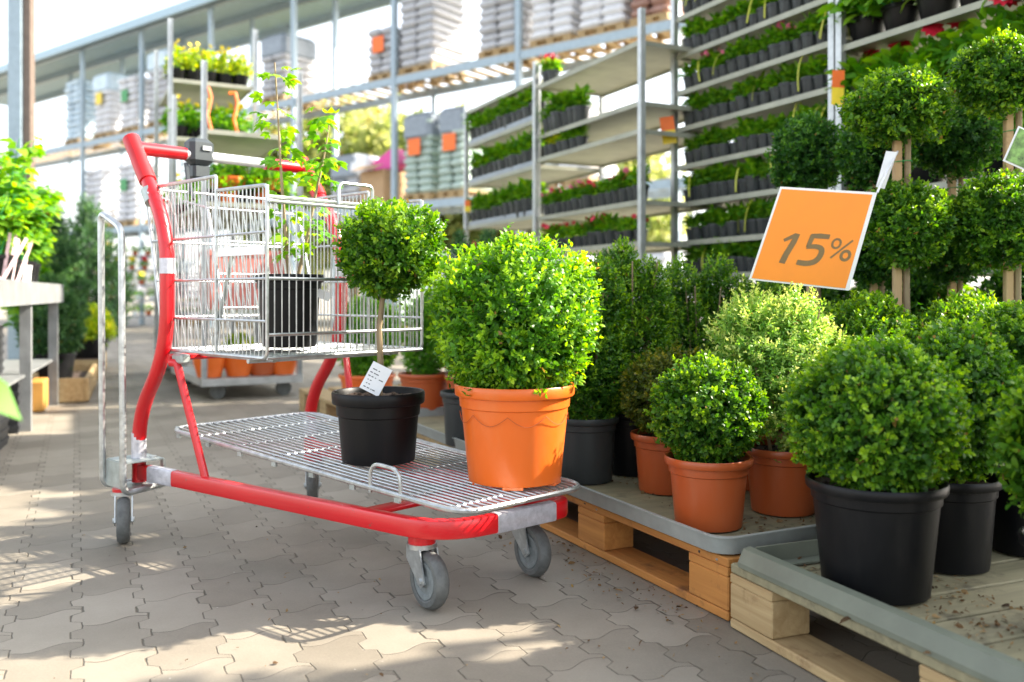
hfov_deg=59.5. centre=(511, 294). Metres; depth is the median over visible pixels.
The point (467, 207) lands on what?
shelf tag
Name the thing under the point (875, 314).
potted hedge plant
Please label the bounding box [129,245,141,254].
flowering plant
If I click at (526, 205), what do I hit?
potted seedling
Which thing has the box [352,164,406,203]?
cardboard box
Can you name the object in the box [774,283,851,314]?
potted shrub
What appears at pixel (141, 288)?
flowering plant
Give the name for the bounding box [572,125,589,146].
potted seedling
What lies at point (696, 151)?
potted seedling
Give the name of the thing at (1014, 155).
picture label
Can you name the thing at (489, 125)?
potted seedling
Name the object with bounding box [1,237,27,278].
stick label
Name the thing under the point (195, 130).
flowering plant
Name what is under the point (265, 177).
plant bowl
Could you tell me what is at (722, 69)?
potted seedling
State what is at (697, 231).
potted seedling
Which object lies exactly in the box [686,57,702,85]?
potted seedling
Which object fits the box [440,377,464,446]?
potted yew
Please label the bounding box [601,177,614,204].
potted seedling
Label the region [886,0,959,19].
flowering plant
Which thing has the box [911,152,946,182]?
flowering plant
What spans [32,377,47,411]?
yellow box
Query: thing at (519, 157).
potted seedling
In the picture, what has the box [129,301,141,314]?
flowering plant
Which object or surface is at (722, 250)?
potted seedling
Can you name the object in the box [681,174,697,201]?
potted seedling
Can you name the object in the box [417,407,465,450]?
plant tray
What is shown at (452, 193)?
pallet
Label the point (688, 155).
potted seedling
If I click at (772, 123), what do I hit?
potted seedling
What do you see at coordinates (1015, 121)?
flowering plant
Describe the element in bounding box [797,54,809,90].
pack handle
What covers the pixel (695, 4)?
potted seedling
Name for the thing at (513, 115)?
potted seedling
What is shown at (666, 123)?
shelf tag
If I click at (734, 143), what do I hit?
potted seedling
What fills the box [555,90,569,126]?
potted seedling
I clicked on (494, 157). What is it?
potted seedling
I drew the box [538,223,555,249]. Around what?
potted seedling
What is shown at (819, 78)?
potted seedling
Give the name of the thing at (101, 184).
bag stack
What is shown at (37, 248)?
potted plant
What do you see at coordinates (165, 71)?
flowering plant
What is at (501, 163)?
potted seedling
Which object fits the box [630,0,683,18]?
bag stack
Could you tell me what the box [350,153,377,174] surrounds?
white package
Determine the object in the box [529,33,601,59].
pallet
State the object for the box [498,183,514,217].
potted seedling
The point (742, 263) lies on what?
potted seedling
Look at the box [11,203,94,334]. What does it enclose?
conifer
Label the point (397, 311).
potted plant
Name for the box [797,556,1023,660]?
soil crumbs
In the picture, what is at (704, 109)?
potted seedling
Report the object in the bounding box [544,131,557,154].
potted seedling
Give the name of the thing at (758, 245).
potted seedling
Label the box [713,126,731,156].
potted seedling
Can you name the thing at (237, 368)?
plant bowl
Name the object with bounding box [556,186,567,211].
potted seedling
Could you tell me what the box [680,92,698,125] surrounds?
potted seedling
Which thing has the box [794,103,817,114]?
potted seedling
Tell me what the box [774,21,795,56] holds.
potted seedling
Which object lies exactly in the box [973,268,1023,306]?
potted shrub
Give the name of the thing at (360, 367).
potted shrub
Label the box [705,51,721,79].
potted seedling
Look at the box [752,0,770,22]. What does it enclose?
potted seedling
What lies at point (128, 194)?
bag stack
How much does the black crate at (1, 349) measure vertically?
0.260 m
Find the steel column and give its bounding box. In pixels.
[8,0,34,359]
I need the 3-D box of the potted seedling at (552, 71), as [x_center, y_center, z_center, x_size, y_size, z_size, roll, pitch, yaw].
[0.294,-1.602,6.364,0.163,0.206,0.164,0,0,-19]
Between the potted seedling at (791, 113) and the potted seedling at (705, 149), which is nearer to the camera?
the potted seedling at (791, 113)
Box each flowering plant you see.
[126,256,138,269]
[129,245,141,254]
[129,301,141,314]
[132,285,144,299]
[136,271,148,283]
[138,256,149,269]
[141,246,150,255]
[143,304,153,314]
[145,285,153,299]
[147,272,153,284]
[157,94,197,136]
[157,101,185,136]
[160,55,178,85]
[161,173,196,214]
[164,39,190,78]
[181,98,219,137]
[181,111,199,137]
[182,42,202,80]
[183,164,232,200]
[183,185,207,207]
[196,44,219,82]
[200,101,238,130]
[213,46,235,83]
[221,164,266,202]
[222,103,252,132]
[228,46,252,85]
[253,167,295,204]
[816,0,898,41]
[823,48,879,100]
[832,145,866,191]
[851,0,920,30]
[858,41,922,91]
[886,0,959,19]
[890,23,955,81]
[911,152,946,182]
[924,21,984,96]
[940,0,1023,74]
[956,284,973,294]
[959,0,979,6]
[973,116,1023,175]
[988,3,1023,35]
[997,110,1023,133]
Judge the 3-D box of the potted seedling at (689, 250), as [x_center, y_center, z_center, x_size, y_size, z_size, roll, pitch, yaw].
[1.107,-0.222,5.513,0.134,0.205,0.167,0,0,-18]
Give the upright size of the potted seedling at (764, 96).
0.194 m
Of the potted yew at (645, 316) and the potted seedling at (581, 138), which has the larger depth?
the potted seedling at (581, 138)
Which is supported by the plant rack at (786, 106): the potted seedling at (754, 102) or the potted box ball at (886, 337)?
the potted seedling at (754, 102)
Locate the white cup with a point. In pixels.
(28, 273)
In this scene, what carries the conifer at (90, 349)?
in the edging box at (89, 360)
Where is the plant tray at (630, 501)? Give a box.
[550,474,816,554]
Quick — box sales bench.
[0,279,63,431]
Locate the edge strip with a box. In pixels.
[738,539,1023,681]
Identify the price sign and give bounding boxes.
[749,151,898,290]
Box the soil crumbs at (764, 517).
[611,476,812,533]
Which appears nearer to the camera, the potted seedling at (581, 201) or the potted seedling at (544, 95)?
the potted seedling at (581, 201)
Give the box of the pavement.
[0,297,920,681]
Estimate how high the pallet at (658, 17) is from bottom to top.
0.119 m
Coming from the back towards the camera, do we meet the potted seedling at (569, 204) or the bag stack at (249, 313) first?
the bag stack at (249, 313)
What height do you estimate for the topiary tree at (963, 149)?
1.434 m
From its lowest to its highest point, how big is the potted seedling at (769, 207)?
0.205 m
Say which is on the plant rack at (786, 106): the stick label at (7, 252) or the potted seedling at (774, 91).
the potted seedling at (774, 91)
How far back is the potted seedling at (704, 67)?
5.33 m
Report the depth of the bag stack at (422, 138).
16.20 m
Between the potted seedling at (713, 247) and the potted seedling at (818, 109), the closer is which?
the potted seedling at (818, 109)
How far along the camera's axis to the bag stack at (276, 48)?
18.90 m
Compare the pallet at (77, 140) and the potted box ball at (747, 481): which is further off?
the pallet at (77, 140)
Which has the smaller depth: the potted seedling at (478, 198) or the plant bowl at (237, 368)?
the plant bowl at (237, 368)
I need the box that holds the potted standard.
[330,196,450,466]
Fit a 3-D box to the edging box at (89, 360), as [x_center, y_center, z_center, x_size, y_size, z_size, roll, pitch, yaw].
[-4.007,0.650,8.334,0.390,0.160,1.410,0,0,-23]
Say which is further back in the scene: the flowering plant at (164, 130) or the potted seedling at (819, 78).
the flowering plant at (164, 130)
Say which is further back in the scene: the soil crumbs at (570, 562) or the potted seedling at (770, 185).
the potted seedling at (770, 185)
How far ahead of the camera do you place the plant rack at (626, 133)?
5.87 m
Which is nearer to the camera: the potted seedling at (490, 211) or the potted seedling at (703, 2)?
the potted seedling at (703, 2)
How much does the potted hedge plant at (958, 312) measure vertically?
0.755 m
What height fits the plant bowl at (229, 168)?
0.338 m
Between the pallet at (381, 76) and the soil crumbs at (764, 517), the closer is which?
the soil crumbs at (764, 517)
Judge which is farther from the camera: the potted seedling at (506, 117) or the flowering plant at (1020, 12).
the potted seedling at (506, 117)
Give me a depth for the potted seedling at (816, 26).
4.52 m
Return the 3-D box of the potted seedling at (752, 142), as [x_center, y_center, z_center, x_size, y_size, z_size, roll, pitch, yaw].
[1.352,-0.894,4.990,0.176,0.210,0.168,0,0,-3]
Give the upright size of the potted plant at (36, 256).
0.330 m
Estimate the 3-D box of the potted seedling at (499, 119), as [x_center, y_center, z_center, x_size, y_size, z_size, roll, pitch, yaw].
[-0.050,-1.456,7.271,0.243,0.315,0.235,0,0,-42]
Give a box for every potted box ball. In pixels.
[420,222,605,490]
[618,339,705,495]
[642,349,772,532]
[735,350,787,490]
[776,327,978,605]
[854,328,903,349]
[893,314,1022,574]
[963,299,1023,557]
[985,365,1023,546]
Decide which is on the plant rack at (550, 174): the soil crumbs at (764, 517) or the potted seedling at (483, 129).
the potted seedling at (483, 129)
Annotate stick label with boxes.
[1,233,11,277]
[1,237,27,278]
[11,234,16,254]
[12,238,19,279]
[16,241,32,279]
[23,242,28,280]
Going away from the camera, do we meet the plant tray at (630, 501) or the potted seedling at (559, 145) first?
the plant tray at (630, 501)
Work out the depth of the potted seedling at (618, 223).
5.55 m
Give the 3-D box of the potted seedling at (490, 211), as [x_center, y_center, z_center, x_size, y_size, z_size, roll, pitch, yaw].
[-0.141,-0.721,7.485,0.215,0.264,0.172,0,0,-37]
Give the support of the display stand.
on the pavement
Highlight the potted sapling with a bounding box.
[248,62,347,347]
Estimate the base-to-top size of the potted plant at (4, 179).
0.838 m
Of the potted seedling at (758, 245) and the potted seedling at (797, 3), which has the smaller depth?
the potted seedling at (797, 3)
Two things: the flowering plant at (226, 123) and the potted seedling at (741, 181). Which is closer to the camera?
the potted seedling at (741, 181)
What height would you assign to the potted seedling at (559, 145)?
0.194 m
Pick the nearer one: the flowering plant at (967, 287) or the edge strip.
the edge strip
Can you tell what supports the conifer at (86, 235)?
on the pavement
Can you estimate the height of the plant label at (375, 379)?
0.092 m
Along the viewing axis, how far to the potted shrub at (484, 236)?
4.14 m
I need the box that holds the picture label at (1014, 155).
[1003,126,1023,169]
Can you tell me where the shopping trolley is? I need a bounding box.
[97,133,579,609]
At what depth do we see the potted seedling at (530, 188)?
6.71 m
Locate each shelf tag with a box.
[465,200,470,211]
[659,116,676,144]
[831,70,844,104]
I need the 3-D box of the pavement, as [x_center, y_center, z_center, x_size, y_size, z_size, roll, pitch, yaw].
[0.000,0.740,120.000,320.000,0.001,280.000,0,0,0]
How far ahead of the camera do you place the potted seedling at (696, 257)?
5.41 m
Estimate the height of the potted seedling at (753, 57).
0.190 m
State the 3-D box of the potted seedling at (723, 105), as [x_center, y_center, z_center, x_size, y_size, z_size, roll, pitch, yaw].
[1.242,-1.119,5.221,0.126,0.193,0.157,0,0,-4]
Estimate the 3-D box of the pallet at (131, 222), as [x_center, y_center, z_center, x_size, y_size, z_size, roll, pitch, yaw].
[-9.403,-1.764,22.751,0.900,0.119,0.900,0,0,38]
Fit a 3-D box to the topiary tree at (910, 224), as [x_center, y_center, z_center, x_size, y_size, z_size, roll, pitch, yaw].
[1.187,0.014,2.742,0.359,1.447,0.362,0,0,0]
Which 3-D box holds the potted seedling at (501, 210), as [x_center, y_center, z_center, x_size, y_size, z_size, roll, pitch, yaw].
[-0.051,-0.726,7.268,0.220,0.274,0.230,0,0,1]
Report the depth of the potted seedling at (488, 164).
7.44 m
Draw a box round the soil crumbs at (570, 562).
[84,522,756,679]
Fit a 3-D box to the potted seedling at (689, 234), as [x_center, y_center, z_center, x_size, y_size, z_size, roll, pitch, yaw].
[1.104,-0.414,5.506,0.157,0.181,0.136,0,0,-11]
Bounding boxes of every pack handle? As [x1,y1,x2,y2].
[688,174,690,196]
[697,59,700,81]
[735,167,739,191]
[744,198,754,231]
[746,0,751,22]
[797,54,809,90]
[819,12,825,38]
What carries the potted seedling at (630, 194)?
on the plant rack at (626, 133)
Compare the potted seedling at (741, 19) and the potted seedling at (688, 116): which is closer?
the potted seedling at (741, 19)
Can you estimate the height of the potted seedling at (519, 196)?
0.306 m
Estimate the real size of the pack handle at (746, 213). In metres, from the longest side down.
0.184 x 0.132 x 0.009 m
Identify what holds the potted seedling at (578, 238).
on the plant rack at (626, 133)
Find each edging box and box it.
[32,363,96,401]
[74,351,105,377]
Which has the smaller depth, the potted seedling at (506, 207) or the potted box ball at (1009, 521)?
the potted box ball at (1009, 521)
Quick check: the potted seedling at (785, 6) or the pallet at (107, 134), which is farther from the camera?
the pallet at (107, 134)
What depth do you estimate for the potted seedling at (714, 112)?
5.25 m
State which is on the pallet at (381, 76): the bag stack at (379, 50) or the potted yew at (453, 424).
the bag stack at (379, 50)
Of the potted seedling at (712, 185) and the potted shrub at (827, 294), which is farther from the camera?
the potted seedling at (712, 185)
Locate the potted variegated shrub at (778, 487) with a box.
[700,274,855,516]
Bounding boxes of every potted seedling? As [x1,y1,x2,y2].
[463,111,484,141]
[467,150,481,178]
[467,198,476,221]
[468,190,492,220]
[470,111,483,136]
[470,152,485,176]
[475,191,490,218]
[476,108,488,134]
[476,144,487,174]
[480,142,501,173]
[481,107,492,132]
[483,197,494,217]
[485,187,506,216]
[487,103,500,130]
[489,96,509,128]
[489,144,500,171]
[492,188,507,215]
[494,142,506,169]
[496,135,513,167]
[497,95,514,128]
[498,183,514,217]
[502,133,521,168]
[502,181,522,213]
[505,97,517,122]
[509,88,526,120]
[509,181,529,217]
[512,139,524,164]
[514,177,545,216]
[516,130,544,163]
[517,87,532,117]
[522,180,550,213]
[523,81,551,118]
[523,129,545,164]
[537,53,559,82]
[537,99,549,132]
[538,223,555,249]
[539,129,551,155]
[539,189,552,214]
[543,52,564,80]
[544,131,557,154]
[545,102,554,130]
[545,223,562,248]
[546,89,568,129]
[548,187,558,213]
[551,133,563,151]
[551,188,562,213]
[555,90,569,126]
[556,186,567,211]
[556,225,566,247]
[557,130,571,150]
[560,83,593,124]
[561,183,575,211]
[562,221,578,247]
[566,128,577,148]
[567,84,595,122]
[567,180,585,210]
[570,221,587,246]
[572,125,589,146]
[577,179,597,208]
[577,183,587,208]
[579,224,594,245]
[582,212,605,245]
[588,180,601,206]
[590,214,605,244]
[593,173,607,205]
[599,212,620,243]
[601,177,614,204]
[605,174,621,203]
[609,216,623,242]
[614,171,631,202]
[619,216,637,241]
[622,167,637,200]
[626,163,652,199]
[631,214,649,240]
[677,0,691,13]
[677,58,696,88]
[679,16,696,47]
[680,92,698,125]
[680,247,698,273]
[681,138,693,163]
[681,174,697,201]
[681,213,694,239]
[685,15,709,48]
[685,245,701,273]
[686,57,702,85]
[686,133,703,161]
[687,210,704,239]
[688,168,702,199]
[689,89,708,122]
[690,0,699,9]
[693,238,715,272]
[695,164,711,198]
[697,48,720,82]
[697,125,715,160]
[698,19,713,44]
[698,89,715,120]
[698,208,714,238]
[699,0,711,6]
[702,86,728,118]
[702,204,726,237]
[704,124,722,157]
[704,162,724,197]
[704,243,720,268]
[705,10,722,41]
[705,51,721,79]
[710,237,730,271]
[711,162,730,196]
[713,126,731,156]
[713,210,729,236]
[714,86,732,115]
[715,9,732,37]
[715,47,731,76]
[720,42,737,73]
[720,159,743,194]
[721,4,742,33]
[721,201,746,236]
[721,240,742,271]
[725,88,747,112]
[726,126,741,153]
[729,115,753,152]
[731,34,759,70]
[731,76,748,110]
[731,240,757,271]
[732,0,750,30]
[733,200,753,235]
[734,162,748,193]
[737,155,767,191]
[740,116,764,150]
[741,70,765,107]
[742,197,766,234]
[742,242,758,271]
[745,1,759,26]
[745,36,761,66]
[749,113,771,147]
[750,239,761,256]
[751,33,774,63]
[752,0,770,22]
[753,197,771,233]
[754,72,774,104]
[755,161,768,190]
[761,0,779,18]
[761,20,784,59]
[761,68,782,101]
[761,160,779,188]
[762,197,775,220]
[763,114,780,145]
[773,111,792,133]
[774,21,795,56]
[775,62,795,98]
[778,0,792,13]
[785,60,806,95]
[787,21,810,51]
[788,110,801,116]
[791,0,803,8]
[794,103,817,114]
[795,54,822,92]
[796,11,817,48]
[807,99,827,123]
[808,13,827,43]
[809,58,827,89]
[814,50,848,86]
[819,98,827,120]
[820,3,846,40]
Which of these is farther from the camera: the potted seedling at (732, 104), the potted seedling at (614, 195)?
the potted seedling at (614, 195)
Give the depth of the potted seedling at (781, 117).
4.75 m
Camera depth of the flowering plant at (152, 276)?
20.29 m
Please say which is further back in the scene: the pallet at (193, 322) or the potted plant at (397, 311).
the pallet at (193, 322)
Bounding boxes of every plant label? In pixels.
[318,289,329,301]
[360,361,391,395]
[876,151,896,188]
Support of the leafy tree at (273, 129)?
on the pavement
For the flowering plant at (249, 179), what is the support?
on the plant rack at (255, 144)
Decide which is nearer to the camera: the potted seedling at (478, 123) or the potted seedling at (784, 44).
the potted seedling at (784, 44)
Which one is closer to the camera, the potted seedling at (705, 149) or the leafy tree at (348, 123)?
the potted seedling at (705, 149)
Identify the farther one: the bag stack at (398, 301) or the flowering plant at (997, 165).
the bag stack at (398, 301)
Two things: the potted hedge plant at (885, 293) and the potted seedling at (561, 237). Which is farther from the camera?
the potted seedling at (561, 237)
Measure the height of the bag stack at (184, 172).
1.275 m
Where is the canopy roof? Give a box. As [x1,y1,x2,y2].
[0,0,400,105]
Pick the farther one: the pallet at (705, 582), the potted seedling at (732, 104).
the potted seedling at (732, 104)
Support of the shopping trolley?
on the pavement
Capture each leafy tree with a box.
[229,99,359,289]
[243,86,402,319]
[318,90,500,250]
[438,185,547,250]
[509,153,695,241]
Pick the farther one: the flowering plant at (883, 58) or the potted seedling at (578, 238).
the potted seedling at (578, 238)
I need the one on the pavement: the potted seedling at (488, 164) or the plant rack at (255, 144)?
the plant rack at (255, 144)
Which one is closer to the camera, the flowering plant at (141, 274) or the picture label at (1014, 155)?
the picture label at (1014, 155)
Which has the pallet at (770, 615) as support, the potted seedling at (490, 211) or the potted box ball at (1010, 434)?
the potted box ball at (1010, 434)
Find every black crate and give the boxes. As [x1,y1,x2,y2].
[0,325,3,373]
[0,413,8,449]
[8,381,20,433]
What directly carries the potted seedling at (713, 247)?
on the plant rack at (786, 106)
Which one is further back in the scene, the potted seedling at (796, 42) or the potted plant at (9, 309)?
the potted plant at (9, 309)
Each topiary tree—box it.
[763,107,844,309]
[832,121,918,295]
[835,59,959,327]
[911,101,1002,301]
[943,23,1023,305]
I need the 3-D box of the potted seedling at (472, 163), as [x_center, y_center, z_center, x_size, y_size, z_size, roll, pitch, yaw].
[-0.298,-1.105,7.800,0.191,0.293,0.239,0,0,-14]
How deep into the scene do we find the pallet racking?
17.48 m
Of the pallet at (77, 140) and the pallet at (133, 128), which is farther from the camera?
the pallet at (77, 140)
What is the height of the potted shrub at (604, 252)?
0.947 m
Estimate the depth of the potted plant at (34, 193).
4.94 m
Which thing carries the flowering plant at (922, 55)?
on the plant rack at (885, 39)
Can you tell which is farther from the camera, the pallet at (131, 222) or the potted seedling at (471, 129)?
the pallet at (131, 222)
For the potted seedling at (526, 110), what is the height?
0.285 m
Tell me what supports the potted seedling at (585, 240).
on the plant rack at (626, 133)
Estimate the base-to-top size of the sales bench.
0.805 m
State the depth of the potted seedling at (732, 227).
5.11 m
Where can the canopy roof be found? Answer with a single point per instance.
(107, 49)
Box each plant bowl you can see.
[193,358,225,377]
[209,163,246,201]
[220,332,257,376]
[250,362,274,375]
[251,168,283,203]
[273,361,295,374]
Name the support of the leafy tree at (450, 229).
on the pavement
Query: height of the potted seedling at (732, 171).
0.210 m
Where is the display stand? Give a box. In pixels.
[91,255,183,326]
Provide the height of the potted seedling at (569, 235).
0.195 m
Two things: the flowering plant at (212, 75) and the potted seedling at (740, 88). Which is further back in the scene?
the flowering plant at (212, 75)
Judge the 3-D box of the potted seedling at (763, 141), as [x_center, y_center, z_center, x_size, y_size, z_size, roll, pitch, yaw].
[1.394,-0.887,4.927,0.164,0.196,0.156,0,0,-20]
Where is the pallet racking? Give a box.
[0,0,712,328]
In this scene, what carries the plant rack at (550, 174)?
on the pavement
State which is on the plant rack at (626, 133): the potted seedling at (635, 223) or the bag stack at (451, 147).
the potted seedling at (635, 223)
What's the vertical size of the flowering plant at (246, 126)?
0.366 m
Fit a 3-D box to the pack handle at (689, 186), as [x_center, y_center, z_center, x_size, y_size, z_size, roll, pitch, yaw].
[1.116,-0.663,5.494,0.008,0.160,0.196,-8,-6,32]
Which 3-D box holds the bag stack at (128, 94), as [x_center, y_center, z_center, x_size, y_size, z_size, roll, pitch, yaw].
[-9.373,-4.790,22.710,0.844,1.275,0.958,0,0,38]
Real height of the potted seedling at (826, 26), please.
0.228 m
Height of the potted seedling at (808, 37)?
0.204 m
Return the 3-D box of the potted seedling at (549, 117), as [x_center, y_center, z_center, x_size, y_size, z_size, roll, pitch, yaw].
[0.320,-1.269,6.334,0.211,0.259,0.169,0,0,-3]
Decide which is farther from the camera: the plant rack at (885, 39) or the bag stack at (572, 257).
the bag stack at (572, 257)
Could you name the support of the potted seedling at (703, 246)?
on the plant rack at (786, 106)
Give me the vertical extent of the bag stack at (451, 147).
1.458 m
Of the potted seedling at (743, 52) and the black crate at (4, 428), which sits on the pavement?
the black crate at (4, 428)
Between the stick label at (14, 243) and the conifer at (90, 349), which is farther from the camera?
the conifer at (90, 349)
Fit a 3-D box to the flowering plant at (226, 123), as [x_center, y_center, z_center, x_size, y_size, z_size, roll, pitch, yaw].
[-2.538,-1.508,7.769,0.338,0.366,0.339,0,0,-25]
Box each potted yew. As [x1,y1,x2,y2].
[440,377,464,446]
[557,251,637,484]
[603,234,678,476]
[656,249,743,365]
[731,273,802,372]
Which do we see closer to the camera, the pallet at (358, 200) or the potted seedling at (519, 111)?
the potted seedling at (519, 111)
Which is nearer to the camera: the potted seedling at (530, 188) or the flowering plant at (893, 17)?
the flowering plant at (893, 17)
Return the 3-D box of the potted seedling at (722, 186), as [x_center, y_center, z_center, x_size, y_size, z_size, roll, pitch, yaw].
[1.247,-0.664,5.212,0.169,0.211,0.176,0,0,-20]
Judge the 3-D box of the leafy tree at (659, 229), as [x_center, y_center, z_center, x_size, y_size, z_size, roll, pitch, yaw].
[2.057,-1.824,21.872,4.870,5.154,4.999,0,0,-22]
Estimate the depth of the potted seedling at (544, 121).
6.39 m
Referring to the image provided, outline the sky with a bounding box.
[0,0,994,296]
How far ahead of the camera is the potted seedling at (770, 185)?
4.82 m
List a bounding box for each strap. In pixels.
[207,87,212,128]
[229,92,238,131]
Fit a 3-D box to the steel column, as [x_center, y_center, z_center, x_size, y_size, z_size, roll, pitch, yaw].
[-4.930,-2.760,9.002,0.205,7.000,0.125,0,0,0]
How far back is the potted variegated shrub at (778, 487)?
2.36 m
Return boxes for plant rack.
[154,17,257,378]
[171,60,302,398]
[464,65,605,245]
[533,7,721,350]
[670,0,862,351]
[828,0,1023,276]
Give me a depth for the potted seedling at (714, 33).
5.27 m
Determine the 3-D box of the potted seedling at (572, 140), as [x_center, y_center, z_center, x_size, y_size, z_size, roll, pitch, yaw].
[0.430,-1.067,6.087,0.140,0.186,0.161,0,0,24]
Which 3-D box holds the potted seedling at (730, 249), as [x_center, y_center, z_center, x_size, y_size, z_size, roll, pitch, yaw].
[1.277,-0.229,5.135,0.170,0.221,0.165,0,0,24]
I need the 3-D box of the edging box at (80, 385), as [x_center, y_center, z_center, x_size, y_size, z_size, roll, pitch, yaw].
[-3.337,0.650,6.684,0.390,0.160,1.410,0,0,-23]
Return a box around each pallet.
[64,138,110,149]
[92,132,121,140]
[117,126,166,138]
[120,220,152,225]
[146,121,166,127]
[180,319,224,324]
[236,322,260,327]
[261,94,317,109]
[299,384,401,429]
[332,199,359,204]
[367,71,424,90]
[398,62,466,83]
[402,192,447,199]
[414,433,501,502]
[437,189,487,197]
[477,44,543,67]
[504,487,740,620]
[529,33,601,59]
[548,177,598,188]
[577,21,653,50]
[629,12,684,40]
[730,549,1023,681]
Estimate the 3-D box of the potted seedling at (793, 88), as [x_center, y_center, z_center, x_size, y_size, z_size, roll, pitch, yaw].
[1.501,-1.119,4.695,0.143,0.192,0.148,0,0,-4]
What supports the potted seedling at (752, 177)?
on the plant rack at (786, 106)
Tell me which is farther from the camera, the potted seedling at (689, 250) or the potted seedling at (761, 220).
the potted seedling at (689, 250)
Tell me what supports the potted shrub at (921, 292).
on the pavement
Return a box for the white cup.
[18,265,31,280]
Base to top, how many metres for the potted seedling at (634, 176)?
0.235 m
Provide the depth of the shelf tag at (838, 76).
4.26 m
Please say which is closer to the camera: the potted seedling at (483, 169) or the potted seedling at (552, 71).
the potted seedling at (552, 71)
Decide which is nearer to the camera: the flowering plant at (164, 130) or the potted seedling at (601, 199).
the potted seedling at (601, 199)
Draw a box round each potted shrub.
[332,294,398,387]
[397,288,447,409]
[438,357,454,388]
[445,228,500,306]
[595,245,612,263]
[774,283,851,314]
[852,267,956,318]
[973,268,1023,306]
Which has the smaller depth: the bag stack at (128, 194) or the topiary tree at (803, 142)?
the topiary tree at (803, 142)
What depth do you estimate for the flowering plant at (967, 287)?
4.84 m
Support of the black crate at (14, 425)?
on the pavement
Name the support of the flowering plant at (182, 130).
on the plant rack at (185, 89)
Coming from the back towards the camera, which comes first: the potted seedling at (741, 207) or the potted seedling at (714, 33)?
the potted seedling at (714, 33)
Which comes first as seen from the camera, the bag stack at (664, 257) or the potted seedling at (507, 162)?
the potted seedling at (507, 162)
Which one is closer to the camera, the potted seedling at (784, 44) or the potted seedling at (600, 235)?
the potted seedling at (784, 44)
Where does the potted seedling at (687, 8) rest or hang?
on the plant rack at (786, 106)
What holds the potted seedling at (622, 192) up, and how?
on the plant rack at (626, 133)
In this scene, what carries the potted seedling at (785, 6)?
on the plant rack at (786, 106)
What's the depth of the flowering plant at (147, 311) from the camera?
19.62 m
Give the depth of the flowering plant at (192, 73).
7.64 m
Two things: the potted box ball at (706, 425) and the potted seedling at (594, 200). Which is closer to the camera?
the potted box ball at (706, 425)
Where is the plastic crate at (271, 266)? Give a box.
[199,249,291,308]
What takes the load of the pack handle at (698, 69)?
on the plant rack at (786, 106)
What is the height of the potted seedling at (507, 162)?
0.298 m
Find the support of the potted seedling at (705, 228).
on the plant rack at (786, 106)
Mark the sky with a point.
(57, 22)
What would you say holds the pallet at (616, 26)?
on the pallet racking
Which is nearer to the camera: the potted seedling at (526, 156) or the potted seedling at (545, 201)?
the potted seedling at (545, 201)
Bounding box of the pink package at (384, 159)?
[373,148,406,170]
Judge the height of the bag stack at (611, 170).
1.211 m
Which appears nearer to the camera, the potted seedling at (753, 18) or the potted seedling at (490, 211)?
the potted seedling at (753, 18)
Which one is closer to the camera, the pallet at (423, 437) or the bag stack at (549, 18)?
the pallet at (423, 437)
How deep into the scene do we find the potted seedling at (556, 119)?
6.21 m
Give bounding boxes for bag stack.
[64,79,96,140]
[85,168,123,224]
[93,72,128,133]
[116,163,165,221]
[118,75,150,128]
[147,48,196,122]
[177,261,207,315]
[182,161,220,209]
[236,267,290,318]
[261,32,315,97]
[331,154,379,200]
[358,288,419,324]
[368,26,403,74]
[399,0,465,67]
[404,112,447,194]
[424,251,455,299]
[438,106,491,191]
[478,0,534,50]
[531,0,583,39]
[547,255,596,265]
[559,100,617,178]
[579,0,633,29]
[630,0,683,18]
[633,251,686,305]
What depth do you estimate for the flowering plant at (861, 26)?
4.30 m
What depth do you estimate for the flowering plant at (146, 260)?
20.61 m
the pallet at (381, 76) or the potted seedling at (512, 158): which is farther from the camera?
the pallet at (381, 76)
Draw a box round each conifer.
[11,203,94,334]
[12,270,87,377]
[66,189,140,344]
[74,302,117,358]
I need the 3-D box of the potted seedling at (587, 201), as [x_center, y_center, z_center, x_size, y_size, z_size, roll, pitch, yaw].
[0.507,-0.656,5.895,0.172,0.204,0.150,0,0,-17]
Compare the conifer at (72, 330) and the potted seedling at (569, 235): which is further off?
the conifer at (72, 330)
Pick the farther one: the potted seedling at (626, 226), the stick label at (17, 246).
the potted seedling at (626, 226)
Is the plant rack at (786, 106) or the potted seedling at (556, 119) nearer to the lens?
the plant rack at (786, 106)
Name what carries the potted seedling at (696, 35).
on the plant rack at (786, 106)
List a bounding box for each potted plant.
[0,136,61,279]
[0,149,49,230]
[0,167,66,333]
[0,185,65,281]
[0,195,57,279]
[0,227,39,279]
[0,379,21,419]
[5,180,27,321]
[9,237,57,281]
[10,233,53,264]
[366,303,412,356]
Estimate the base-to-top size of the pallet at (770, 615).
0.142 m
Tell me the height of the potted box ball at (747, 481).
0.440 m
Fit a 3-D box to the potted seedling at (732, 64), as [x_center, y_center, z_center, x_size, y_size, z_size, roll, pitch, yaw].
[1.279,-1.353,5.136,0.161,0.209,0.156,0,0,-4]
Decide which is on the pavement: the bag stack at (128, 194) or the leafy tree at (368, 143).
the leafy tree at (368, 143)
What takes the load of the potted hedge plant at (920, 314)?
on the pavement
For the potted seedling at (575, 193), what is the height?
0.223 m
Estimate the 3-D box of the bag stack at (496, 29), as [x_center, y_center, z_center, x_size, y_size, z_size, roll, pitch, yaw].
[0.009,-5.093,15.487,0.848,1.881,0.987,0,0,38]
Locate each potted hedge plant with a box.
[804,289,924,359]
[824,290,917,323]
[910,288,1020,335]
[910,289,1000,444]

